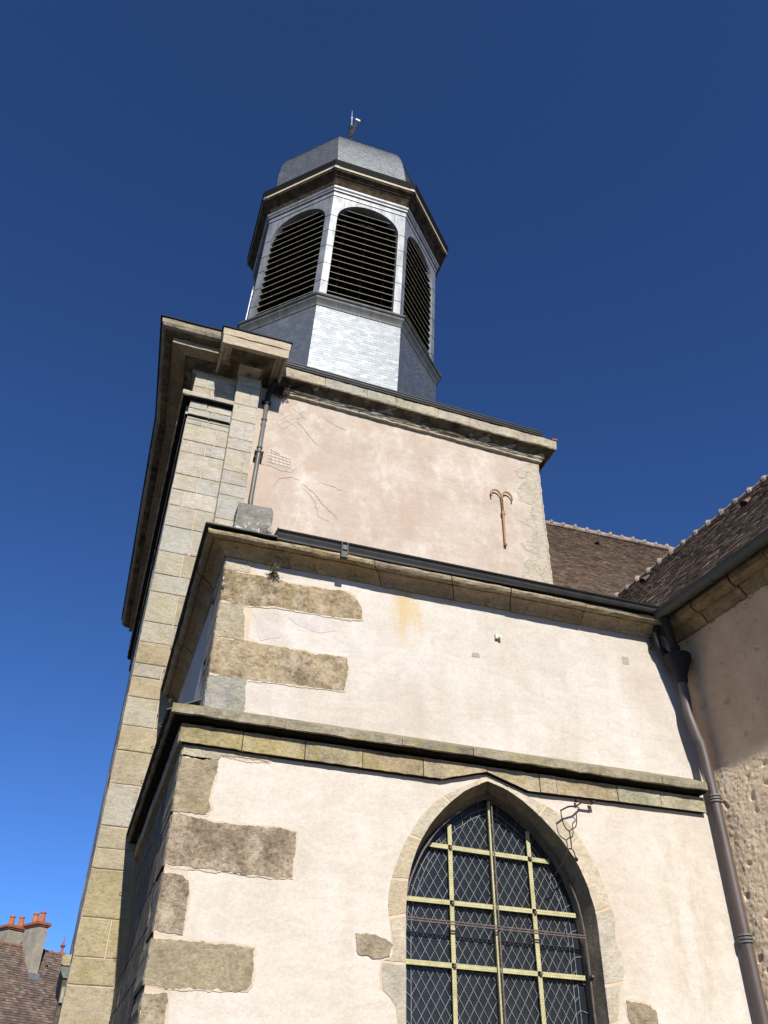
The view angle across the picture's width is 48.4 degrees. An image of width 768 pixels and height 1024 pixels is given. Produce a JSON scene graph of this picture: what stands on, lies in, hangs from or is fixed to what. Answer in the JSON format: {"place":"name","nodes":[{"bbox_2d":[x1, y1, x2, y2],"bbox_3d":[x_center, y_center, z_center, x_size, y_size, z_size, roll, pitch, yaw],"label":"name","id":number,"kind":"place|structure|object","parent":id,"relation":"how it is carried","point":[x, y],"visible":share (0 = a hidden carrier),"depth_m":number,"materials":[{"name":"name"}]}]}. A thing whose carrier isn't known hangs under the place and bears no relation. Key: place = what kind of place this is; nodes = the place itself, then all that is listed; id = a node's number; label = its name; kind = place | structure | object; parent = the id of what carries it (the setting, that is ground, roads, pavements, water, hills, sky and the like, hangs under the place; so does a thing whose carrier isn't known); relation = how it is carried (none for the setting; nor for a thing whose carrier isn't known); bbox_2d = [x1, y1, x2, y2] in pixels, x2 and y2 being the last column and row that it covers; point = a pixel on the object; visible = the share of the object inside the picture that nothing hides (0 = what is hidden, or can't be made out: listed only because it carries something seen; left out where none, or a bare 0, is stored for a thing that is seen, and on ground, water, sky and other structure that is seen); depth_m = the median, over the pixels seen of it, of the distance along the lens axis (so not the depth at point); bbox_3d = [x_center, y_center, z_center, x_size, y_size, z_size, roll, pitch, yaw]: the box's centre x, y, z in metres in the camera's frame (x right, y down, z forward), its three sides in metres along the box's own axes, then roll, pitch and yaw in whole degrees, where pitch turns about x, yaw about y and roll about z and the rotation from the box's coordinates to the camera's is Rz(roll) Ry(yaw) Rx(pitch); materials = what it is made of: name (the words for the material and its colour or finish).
{"place":"outdoors","nodes":[
{"label":"outdoors","id":0,"kind":"place"},
{"bbox_2d":[0,911,65,1023],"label":"town house","id":1,"kind":"structure","parent":0,"point":[29,969],"depth_m":33.29,"materials":[{"name":"brown ceramic"}]},
{"bbox_2d":[58,314,586,1023],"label":"church tower","id":2,"kind":"structure","parent":0,"point":[344,458],"depth_m":18.23,"materials":[{"name":"paint"}]},
{"bbox_2d":[53,954,71,1023],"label":"portal ledge","id":3,"kind":"object","parent":2,"relation":"attached to","point":[63,975],"visible":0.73,"depth_m":12.72,"materials":[{"name":"stone"}]},
{"bbox_2d":[232,502,272,533],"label":"corbel block","id":4,"kind":"structure","parent":2,"relation":"attached to","point":[253,517],"depth_m":16.07,"materials":[{"name":"grey stone"}]},
{"bbox_2d":[248,379,278,504],"bbox_3d":[-2.519,-1.322,17.731,0.306,3.917,0.262,12,-39,-14],"label":"rainwater pipe","id":5,"kind":"object","parent":2,"relation":"attached to","point":[259,452],"visible":0.96,"depth_m":17.79,"materials":[{"name":"grey metal"}]},
{"bbox_2d":[273,383,290,398],"bbox_3d":[-2.249,-2.678,18.893,0.376,0.400,0.393,-25,-45,30],"label":"dead nest","id":6,"kind":"object","parent":2,"relation":"attached to","point":[283,391],"visible":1,"depth_m":18.85,"materials":[{"name":"plant"}]},
{"bbox_2d":[237,136,448,400],"bbox_3d":[-1.467,-6.535,29.283,7.022,17.820,6.920,12,-39,-14],"label":"belfry","id":7,"kind":"object","parent":2,"relation":"on","point":[347,253],"visible":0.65,"depth_m":27.33,"materials":[{"name":"metal"}]},
{"bbox_2d":[348,117,359,139],"bbox_3d":[-1.298,-15.607,36.127,0.484,5.350,0.206,-1,-37,2],"label":"lightning mast","id":8,"kind":"object","parent":7,"relation":"on","point":[353,127],"visible":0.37,"depth_m":36.82,"materials":[{"name":"black metal"}]},
{"bbox_2d":[490,489,512,546],"bbox_3d":[2.645,0.119,18.936,0.549,1.517,0.090,12,-39,-14],"label":"wall anchor","id":9,"kind":"object","parent":2,"relation":"attached to","point":[503,514],"depth_m":19.03,"materials":[{"name":"metal"}]},
{"bbox_2d":[0,0,767,953],"label":"sky","id":10,"kind":"structure","parent":0,"point":[592,175],"materials":[{"name":"blue"}]},
{"label":"ground","id":11,"kind":"structure","parent":0,"visible":0},
{"bbox_2d":[109,522,757,1023],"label":"side chapel","id":12,"kind":"structure","parent":11,"relation":"on","point":[371,774],"depth_m":9.68,"materials":[{"name":"paint"}]},
{"bbox_2d":[265,562,282,578],"bbox_3d":[-1.359,0.721,10.660,0.238,0.224,0.130,12,-39,-14],"label":"wall fern","id":13,"kind":"object","parent":12,"relation":"attached to","point":[274,572],"depth_m":10.64,"materials":[{"name":"green plant"}]},
{"bbox_2d":[494,634,501,639],"bbox_3d":[1.501,1.647,11.260,0.082,0.062,0.097,12,-39,-14],"label":"overflow spout","id":14,"kind":"object","parent":12,"relation":"attached to","point":[497,636],"visible":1,"depth_m":11.23,"materials":[{"name":"white paint"}]},
{"bbox_2d":[406,796,596,1023],"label":"pointed window","id":15,"kind":"structure","parent":12,"relation":"in","point":[491,938],"depth_m":9.29,"materials":[{"name":"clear glass"}]},
{"bbox_2d":[551,799,595,879],"bbox_3d":[2.194,3.765,9.841,0.538,0.882,0.353,12,-39,-14],"label":"iron lantern hook","id":16,"kind":"object","parent":12,"relation":"attached to","point":[591,802],"visible":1,"depth_m":9.80,"materials":[{"name":"black metal"}]},
{"bbox_2d":[647,634,666,649],"bbox_3d":[3.851,1.835,12.055,0.285,0.263,0.146,12,-39,-14],"label":"dead nest","id":17,"kind":"object","parent":12,"relation":"on","point":[651,638],"visible":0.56,"depth_m":12.04,"materials":[{"name":"plant"}]},
{"bbox_2d":[614,475,767,1009],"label":"church wing","id":18,"kind":"structure","parent":11,"relation":"on","point":[704,587],"depth_m":11.07,"materials":[{"name":"beige paint"}]},
{"bbox_2d":[652,615,767,1023],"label":"downpipe","id":19,"kind":"object","parent":18,"relation":"attached to","point":[677,661],"visible":1,"depth_m":10.51,"materials":[{"name":"grey metal"}]}
]}

